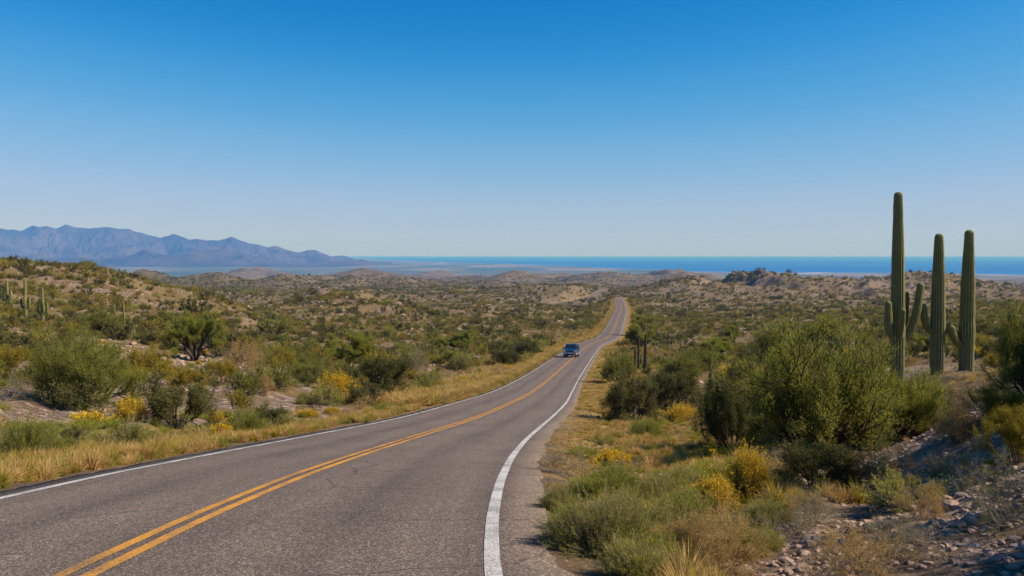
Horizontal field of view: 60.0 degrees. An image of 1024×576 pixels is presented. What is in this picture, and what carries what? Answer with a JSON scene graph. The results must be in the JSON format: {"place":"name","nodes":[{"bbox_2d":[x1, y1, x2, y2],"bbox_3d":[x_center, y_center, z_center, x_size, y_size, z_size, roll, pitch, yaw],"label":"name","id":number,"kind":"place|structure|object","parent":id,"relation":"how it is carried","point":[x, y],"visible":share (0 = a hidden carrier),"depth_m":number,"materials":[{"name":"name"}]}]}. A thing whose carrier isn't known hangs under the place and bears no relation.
{"place":"outdoors","nodes":[
{"label":"outdoors","id":0,"kind":"place"},
{"bbox_2d":[0,224,391,266],"bbox_3d":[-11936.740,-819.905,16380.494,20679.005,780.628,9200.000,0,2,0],"label":"mountains","id":1,"kind":"structure","parent":0,"point":[107,247],"depth_m":16410.23,"materials":[{"name":"stone"}]},
{"bbox_2d":[0,289,627,575],"bbox_3d":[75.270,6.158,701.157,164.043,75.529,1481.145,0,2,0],"label":"road","id":2,"kind":"structure","parent":0,"point":[418,506],"depth_m":10.19,"materials":[{"name":"grey asphalt"}]},
{"bbox_2d":[0,295,615,498],"bbox_3d":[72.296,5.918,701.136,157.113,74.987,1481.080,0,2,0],"label":"edge line","id":3,"kind":"object","parent":2,"relation":"on","point":[11,495],"visible":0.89,"depth_m":16.07,"materials":[{"name":"white paint"}]},
{"bbox_2d":[52,289,620,575],"bbox_3d":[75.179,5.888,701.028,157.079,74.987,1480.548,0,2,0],"label":"line","id":4,"kind":"object","parent":2,"relation":"on","point":[76,567],"visible":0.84,"depth_m":9.06,"materials":[{"name":"yellow paint"}]},
{"bbox_2d":[81,296,620,575],"bbox_3d":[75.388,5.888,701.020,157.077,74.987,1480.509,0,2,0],"label":"line","id":5,"kind":"object","parent":2,"relation":"on","point":[122,558],"visible":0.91,"depth_m":9.05,"materials":[{"name":"yellow paint"}]},
{"bbox_2d":[484,290,626,575],"bbox_3d":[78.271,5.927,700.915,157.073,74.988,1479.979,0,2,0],"label":"edge line","id":6,"kind":"object","parent":2,"relation":"on","point":[492,564],"visible":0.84,"depth_m":9.20,"materials":[{"name":"white paint"}]},
{"bbox_2d":[0,257,1023,575],"bbox_3d":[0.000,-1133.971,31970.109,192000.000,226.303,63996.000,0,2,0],"label":"ground","id":7,"kind":"structure","parent":0,"point":[422,271],"depth_m":192.31,"materials":[{"name":"brown soil"}]},
{"bbox_2d":[0,343,35,380],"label":"olive bush","id":8,"kind":"object","parent":7,"relation":"on","point":[13,358],"visible":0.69,"depth_m":43.33,"materials":[{"name":"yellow plant"}]},
{"bbox_2d":[0,368,39,403],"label":"bare bush","id":9,"kind":"object","parent":7,"relation":"on","point":[17,388],"visible":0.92,"depth_m":30.22,"materials":[{"name":"grey plant"}]},
{"bbox_2d":[0,406,82,455],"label":"green bush","id":10,"kind":"object","parent":7,"relation":"on","point":[32,434],"visible":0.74,"depth_m":15.96,"materials":[{"name":"green plant"}]},
{"bbox_2d":[30,368,106,412],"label":"creosote bush","id":11,"kind":"object","parent":7,"relation":"on","point":[83,399],"visible":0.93,"depth_m":27.24,"materials":[{"name":"green plant"}]},
{"bbox_2d":[42,413,102,438],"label":"green bush","id":12,"kind":"object","parent":7,"relation":"on","point":[85,425],"visible":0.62,"depth_m":20.33,"materials":[{"name":"green plant"}]},
{"bbox_2d":[7,321,154,411],"bbox_3d":[-15.478,2.940,32.245,5.441,3.514,4.662,1,2,26],"label":"feathery bush","id":13,"kind":"object","parent":7,"relation":"on","point":[68,365],"visible":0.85,"depth_m":31.39,"materials":[{"name":"green plant"}]},
{"bbox_2d":[64,303,126,338],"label":"feathery bush","id":14,"kind":"object","parent":7,"relation":"on","point":[104,318],"visible":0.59,"depth_m":119.68,"materials":[{"name":"green plant"}]},
{"bbox_2d":[81,411,169,445],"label":"sage bush","id":15,"kind":"object","parent":7,"relation":"on","point":[132,433],"visible":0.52,"depth_m":18.67,"materials":[{"name":"green plant"}]},
{"bbox_2d":[107,391,154,422],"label":"flowering bush","id":16,"kind":"object","parent":7,"relation":"on","point":[125,408],"visible":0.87,"depth_m":24.23,"materials":[{"name":"yellow plant"}]},
{"bbox_2d":[121,340,177,385],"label":"olive bush","id":17,"kind":"object","parent":7,"relation":"on","point":[141,363],"visible":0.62,"depth_m":45.65,"materials":[{"name":"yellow plant"}]},
{"bbox_2d":[133,360,224,429],"bbox_3d":[-9.438,3.289,25.282,2.596,2.554,2.302,-2,3,-42],"label":"creosote bush","id":18,"kind":"object","parent":7,"relation":"on","point":[162,401],"visible":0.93,"depth_m":24.97,"materials":[{"name":"green plant"}]},
{"bbox_2d":[164,365,214,392],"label":"olive bush","id":19,"kind":"object","parent":7,"relation":"on","point":[186,376],"visible":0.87,"depth_m":42.66,"materials":[{"name":"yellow plant"}]},
{"bbox_2d":[158,308,227,360],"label":"palo verde","id":20,"kind":"object","parent":7,"relation":"on","point":[188,327],"visible":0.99,"depth_m":90.05,"materials":[{"name":"green plant"}]},
{"bbox_2d":[199,328,246,356],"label":"creosote bush","id":21,"kind":"object","parent":7,"relation":"on","point":[230,337],"visible":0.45,"depth_m":101.69,"materials":[{"name":"green plant"}]},
{"bbox_2d":[207,358,241,384],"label":"olive bush","id":22,"kind":"object","parent":7,"relation":"on","point":[224,368],"visible":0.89,"depth_m":54.15,"materials":[{"name":"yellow plant"}]},
{"bbox_2d":[225,387,257,412],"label":"olive bush","id":23,"kind":"object","parent":7,"relation":"on","point":[237,400],"visible":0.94,"depth_m":32.73,"materials":[{"name":"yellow plant"}]},
{"bbox_2d":[216,402,271,430],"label":"green bush","id":24,"kind":"object","parent":7,"relation":"on","point":[244,420],"visible":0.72,"depth_m":25.87,"materials":[{"name":"green plant"}]},
{"bbox_2d":[218,335,269,370],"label":"dry bush","id":25,"kind":"object","parent":7,"relation":"on","point":[251,351],"visible":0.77,"depth_m":78.25,"materials":[{"name":"brown plant"}]},
{"bbox_2d":[222,368,268,397],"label":"feathery bush","id":26,"kind":"object","parent":7,"relation":"on","point":[244,383],"visible":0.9,"depth_m":42.82,"materials":[{"name":"green plant"}]},
{"bbox_2d":[246,401,284,423],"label":"creosote bush","id":27,"kind":"object","parent":7,"relation":"on","point":[271,414],"visible":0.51,"depth_m":28.80,"materials":[{"name":"green plant"}]},
{"bbox_2d":[244,359,300,390],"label":"feathery bush","id":28,"kind":"object","parent":7,"relation":"on","point":[280,378],"visible":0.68,"depth_m":50.58,"materials":[{"name":"green plant"}]},
{"bbox_2d":[269,340,296,369],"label":"olive bush","id":29,"kind":"object","parent":7,"relation":"on","point":[284,353],"visible":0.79,"depth_m":83.72,"materials":[{"name":"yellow plant"}]},
{"bbox_2d":[289,358,327,382],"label":"feathery bush","id":30,"kind":"object","parent":7,"relation":"on","point":[306,368],"visible":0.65,"depth_m":64.85,"materials":[{"name":"green plant"}]},
{"bbox_2d":[307,377,353,404],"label":"sage bush","id":31,"kind":"object","parent":7,"relation":"on","point":[330,394],"visible":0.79,"depth_m":44.29,"materials":[{"name":"green plant"}]},
{"bbox_2d":[311,367,364,399],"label":"flowering bush","id":32,"kind":"object","parent":7,"relation":"on","point":[341,379],"visible":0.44,"depth_m":49.60,"materials":[{"name":"yellow plant"}]},
{"bbox_2d":[324,330,380,363],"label":"palo verde","id":33,"kind":"object","parent":7,"relation":"on","point":[354,347],"visible":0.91,"depth_m":103.73,"materials":[{"name":"green plant"}]},
{"bbox_2d":[345,377,384,405],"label":"creosote bush","id":34,"kind":"object","parent":7,"relation":"on","point":[373,392],"visible":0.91,"depth_m":44.92,"materials":[{"name":"green plant"}]},
{"bbox_2d":[351,352,413,391],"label":"creosote bush","id":35,"kind":"object","parent":7,"relation":"on","point":[390,372],"visible":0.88,"depth_m":54.80,"materials":[{"name":"green plant"}]},
{"bbox_2d":[433,329,476,347],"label":"palo verde","id":36,"kind":"object","parent":7,"relation":"on","point":[466,336],"visible":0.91,"depth_m":160.10,"materials":[{"name":"green plant"}]},
{"bbox_2d":[486,341,524,364],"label":"creosote bush","id":37,"kind":"object","parent":7,"relation":"on","point":[511,356],"visible":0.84,"depth_m":116.99,"materials":[{"name":"green plant"}]},
{"bbox_2d":[531,481,587,512],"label":"sage bush","id":38,"kind":"object","parent":7,"relation":"on","point":[553,496],"visible":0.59,"depth_m":10.12,"materials":[{"name":"green plant"}]},
{"bbox_2d":[537,440,594,479],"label":"bare bush","id":39,"kind":"object","parent":7,"relation":"on","point":[563,461],"visible":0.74,"depth_m":14.80,"materials":[{"name":"brown plant"}]},
{"bbox_2d":[525,471,676,564],"bbox_3d":[0.721,2.000,7.751,1.415,0.722,1.402,1,2,25],"label":"sage bush","id":40,"kind":"object","parent":7,"relation":"on","point":[589,530],"visible":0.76,"depth_m":7.66,"materials":[{"name":"green plant"}]},
{"bbox_2d":[554,451,653,502],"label":"green bush","id":41,"kind":"object","parent":7,"relation":"on","point":[610,482],"visible":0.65,"depth_m":11.44,"materials":[{"name":"green plant"}]},
{"bbox_2d":[585,447,631,467],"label":"flowering bush","id":42,"kind":"object","parent":7,"relation":"on","point":[611,455],"visible":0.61,"depth_m":18.50,"materials":[{"name":"yellow plant"}]},
{"bbox_2d":[598,348,640,383],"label":"feathery bush","id":43,"kind":"object","parent":7,"relation":"on","point":[612,367],"visible":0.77,"depth_m":86.56,"materials":[{"name":"green plant"}]},
{"bbox_2d":[593,357,664,421],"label":"creosote bush","id":44,"kind":"object","parent":7,"relation":"on","point":[620,392],"visible":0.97,"depth_m":40.19,"materials":[{"name":"green plant"}]},
{"bbox_2d":[624,322,655,347],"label":"palo verde","id":45,"kind":"object","parent":7,"relation":"on","point":[632,334],"visible":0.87,"depth_m":180.19,"materials":[{"name":"green plant"}]},
{"bbox_2d":[590,528,704,575],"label":"sage bush","id":46,"kind":"object","parent":7,"relation":"on","point":[626,559],"visible":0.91,"depth_m":6.59,"materials":[{"name":"green plant"}]},
{"bbox_2d":[626,413,670,436],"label":"green bush","id":47,"kind":"object","parent":7,"relation":"on","point":[640,426],"visible":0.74,"depth_m":31.39,"materials":[{"name":"green plant"}]},
{"bbox_2d":[618,463,690,505],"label":"sage bush","id":48,"kind":"object","parent":7,"relation":"on","point":[656,485],"visible":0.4,"depth_m":11.62,"materials":[{"name":"green plant"}]},
{"bbox_2d":[631,520,705,565],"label":"green bush","id":49,"kind":"object","parent":7,"relation":"on","point":[656,539],"visible":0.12,"depth_m":7.36,"materials":[{"name":"green plant"}]},
{"bbox_2d":[636,490,706,534],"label":"sage bush","id":50,"kind":"object","parent":7,"relation":"on","point":[665,511],"visible":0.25,"depth_m":8.84,"materials":[{"name":"green plant"}]},
{"bbox_2d":[641,364,705,416],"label":"creosote bush","id":51,"kind":"object","parent":7,"relation":"on","point":[667,381],"visible":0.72,"depth_m":44.46,"materials":[{"name":"green plant"}]},
{"bbox_2d":[661,400,699,423],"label":"flowering bush","id":52,"kind":"object","parent":7,"relation":"on","point":[678,413],"visible":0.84,"depth_m":39.76,"materials":[{"name":"yellow plant"}]},
{"bbox_2d":[657,349,709,379],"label":"feathery bush","id":53,"kind":"object","parent":7,"relation":"on","point":[687,363],"visible":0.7,"depth_m":88.54,"materials":[{"name":"green plant"}]},
{"bbox_2d":[657,461,712,486],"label":"sage bush","id":54,"kind":"object","parent":7,"relation":"on","point":[684,471],"visible":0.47,"depth_m":12.92,"materials":[{"name":"green plant"}]},
{"bbox_2d":[656,476,733,519],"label":"green bush","id":55,"kind":"object","parent":7,"relation":"on","point":[691,496],"visible":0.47,"depth_m":10.43,"materials":[{"name":"green plant"}]},
{"bbox_2d":[684,346,721,370],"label":"feathery bush","id":56,"kind":"object","parent":7,"relation":"on","point":[704,355],"visible":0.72,"depth_m":105.92,"materials":[{"name":"green plant"}]},
{"bbox_2d":[642,486,780,575],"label":"dry bush","id":57,"kind":"object","parent":7,"relation":"on","point":[698,528],"visible":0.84,"depth_m":7.36,"materials":[{"name":"brown plant"}]},
{"bbox_2d":[686,440,743,460],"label":"flowering bush","id":58,"kind":"object","parent":7,"relation":"on","point":[711,452],"visible":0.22,"depth_m":20.45,"materials":[{"name":"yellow plant"}]},
{"bbox_2d":[681,467,750,512],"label":"flowering bush","id":59,"kind":"object","parent":7,"relation":"on","point":[716,484],"visible":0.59,"depth_m":10.78,"materials":[{"name":"yellow plant"}]},
{"bbox_2d":[699,333,736,353],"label":"palo verde","id":60,"kind":"object","parent":7,"relation":"on","point":[714,342],"visible":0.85,"depth_m":133.01,"materials":[{"name":"green plant"}]},
{"bbox_2d":[674,502,763,557],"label":"sage bush","id":61,"kind":"object","parent":7,"relation":"on","point":[748,532],"visible":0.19,"depth_m":8.18,"materials":[{"name":"green plant"}]},
{"bbox_2d":[691,352,751,454],"bbox_3d":[5.812,3.462,24.189,1.519,3.489,2.184,1,2,26],"label":"creosote bush","id":62,"kind":"object","parent":7,"relation":"on","point":[718,411],"visible":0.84,"depth_m":23.78,"materials":[{"name":"green plant"}]},
{"bbox_2d":[723,434,780,505],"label":"flowering bush","id":63,"kind":"object","parent":7,"relation":"on","point":[748,471],"visible":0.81,"depth_m":11.07,"materials":[{"name":"yellow plant"}]},
{"bbox_2d":[738,522,786,557],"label":"sage bush","id":64,"kind":"object","parent":7,"relation":"on","point":[777,544],"visible":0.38,"depth_m":8.14,"materials":[{"name":"green plant"}]},
{"bbox_2d":[737,491,797,529],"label":"sage bush","id":65,"kind":"object","parent":7,"relation":"on","point":[771,507],"visible":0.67,"depth_m":9.29,"materials":[{"name":"green plant"}]},
{"bbox_2d":[728,355,833,447],"bbox_3d":[7.562,3.247,25.410,3.267,3.032,3.074,0,2,-9],"label":"feathery bush","id":66,"kind":"object","parent":7,"relation":"on","point":[752,431],"visible":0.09,"depth_m":24.77,"materials":[{"name":"green plant"}]},
{"bbox_2d":[746,319,824,365],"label":"feathery bush","id":67,"kind":"object","parent":7,"relation":"on","point":[762,340],"visible":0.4,"depth_m":96.94,"materials":[{"name":"green plant"}]},
{"bbox_2d":[748,502,824,541],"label":"bare bush","id":68,"kind":"object","parent":7,"relation":"on","point":[794,519],"visible":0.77,"depth_m":8.72,"materials":[{"name":"brown plant"}]},
{"bbox_2d":[783,488,852,528],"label":"bare bush","id":69,"kind":"object","parent":7,"relation":"on","point":[809,508],"visible":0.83,"depth_m":9.10,"materials":[{"name":"brown plant"}]},
{"bbox_2d":[708,311,930,462],"bbox_3d":[7.258,2.490,21.013,4.569,4.178,5.332,1,3,33],"label":"feathery bush","id":70,"kind":"object","parent":7,"relation":"on","point":[790,397],"visible":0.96,"depth_m":19.99,"materials":[{"name":"green plant"}]},
{"bbox_2d":[770,435,869,492],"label":"creosote bush","id":71,"kind":"object","parent":7,"relation":"on","point":[797,457],"visible":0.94,"depth_m":11.61,"materials":[{"name":"green plant"}]},
{"bbox_2d":[794,309,855,341],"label":"feathery bush","id":72,"kind":"object","parent":7,"relation":"on","point":[833,326],"visible":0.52,"depth_m":155.95,"materials":[{"name":"green plant"}]},
{"bbox_2d":[797,514,917,575],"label":"dry bush","id":73,"kind":"object","parent":7,"relation":"on","point":[853,550],"visible":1,"depth_m":6.69,"materials":[{"name":"brown plant"}]},
{"bbox_2d":[846,430,925,486],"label":"dry bush","id":74,"kind":"object","parent":7,"relation":"on","point":[871,467],"visible":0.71,"depth_m":11.70,"materials":[{"name":"plant"}]},
{"bbox_2d":[884,192,923,386],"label":"saguaro","id":75,"kind":"object","parent":7,"relation":"on","point":[896,308],"visible":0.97,"depth_m":48.79,"materials":[{"name":"green plant"}]},
{"bbox_2d":[850,461,957,513],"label":"sage bush","id":76,"kind":"object","parent":7,"relation":"on","point":[890,490],"visible":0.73,"depth_m":9.59,"materials":[{"name":"green plant"}]},
{"bbox_2d":[858,512,952,566],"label":"bare bush","id":77,"kind":"object","parent":7,"relation":"on","point":[913,532],"visible":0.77,"depth_m":7.04,"materials":[{"name":"brown plant"}]},
{"bbox_2d":[872,365,953,442],"bbox_3d":[9.532,3.061,21.789,2.750,2.411,3.324,0,2,2],"label":"feathery bush","id":78,"kind":"object","parent":7,"relation":"on","point":[930,397],"visible":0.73,"depth_m":21.27,"materials":[{"name":"green plant"}]},
{"bbox_2d":[890,476,952,521],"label":"dry bush","id":79,"kind":"object","parent":7,"relation":"on","point":[920,502],"visible":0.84,"depth_m":8.54,"materials":[{"name":"brown plant"}]},
{"bbox_2d":[921,234,952,374],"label":"saguaro","id":80,"kind":"object","parent":7,"relation":"on","point":[936,328],"visible":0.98,"depth_m":48.84,"materials":[{"name":"green plant"}]},
{"bbox_2d":[926,404,981,445],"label":"dry bush","id":81,"kind":"object","parent":7,"relation":"on","point":[951,431],"visible":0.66,"depth_m":13.57,"materials":[{"name":"brown plant"}]},
{"bbox_2d":[922,439,1000,494],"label":"bare bush","id":82,"kind":"object","parent":7,"relation":"on","point":[962,469],"visible":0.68,"depth_m":10.01,"materials":[{"name":"brown plant"}]},
{"bbox_2d":[948,230,975,371],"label":"saguaro","id":83,"kind":"object","parent":7,"relation":"on","point":[963,339],"visible":1,"depth_m":48.81,"materials":[{"name":"green plant"}]},
{"bbox_2d":[926,370,1017,445],"bbox_3d":[7.093,1.967,13.468,1.430,1.416,1.012,2,3,35],"label":"dry bush","id":84,"kind":"object","parent":7,"relation":"on","point":[963,413],"visible":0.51,"depth_m":13.53,"materials":[{"name":"brown plant"}]},
{"bbox_2d":[940,441,1023,541],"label":"bare bush","id":85,"kind":"object","parent":7,"relation":"on","point":[998,523],"visible":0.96,"depth_m":7.47,"materials":[{"name":"brown plant"}]},
{"bbox_2d":[962,381,1023,426],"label":"olive bush","id":86,"kind":"object","parent":7,"relation":"on","point":[990,400],"visible":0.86,"depth_m":12.35,"materials":[{"name":"green plant"}]},
{"bbox_2d":[968,403,1023,470],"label":"olive bush","id":87,"kind":"object","parent":7,"relation":"on","point":[1010,430],"visible":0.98,"depth_m":9.67,"materials":[{"name":"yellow plant"}]},
{"bbox_2d":[975,294,1023,395],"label":"feathery bush","id":88,"kind":"object","parent":7,"relation":"on","point":[1010,353],"visible":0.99,"depth_m":13.79,"materials":[{"name":"green plant"}]},
{"bbox_2d":[0,0,1023,255],"label":"sky","id":89,"kind":"structure","parent":0,"point":[329,127],"materials":[{"name":"blue"}]},
{"bbox_2d":[332,256,1023,274],"bbox_3d":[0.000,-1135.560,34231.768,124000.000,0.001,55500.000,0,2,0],"label":"sea","id":90,"kind":"structure","parent":0,"point":[1007,265],"depth_m":19500.19,"materials":[{"name":"blue liquid"}]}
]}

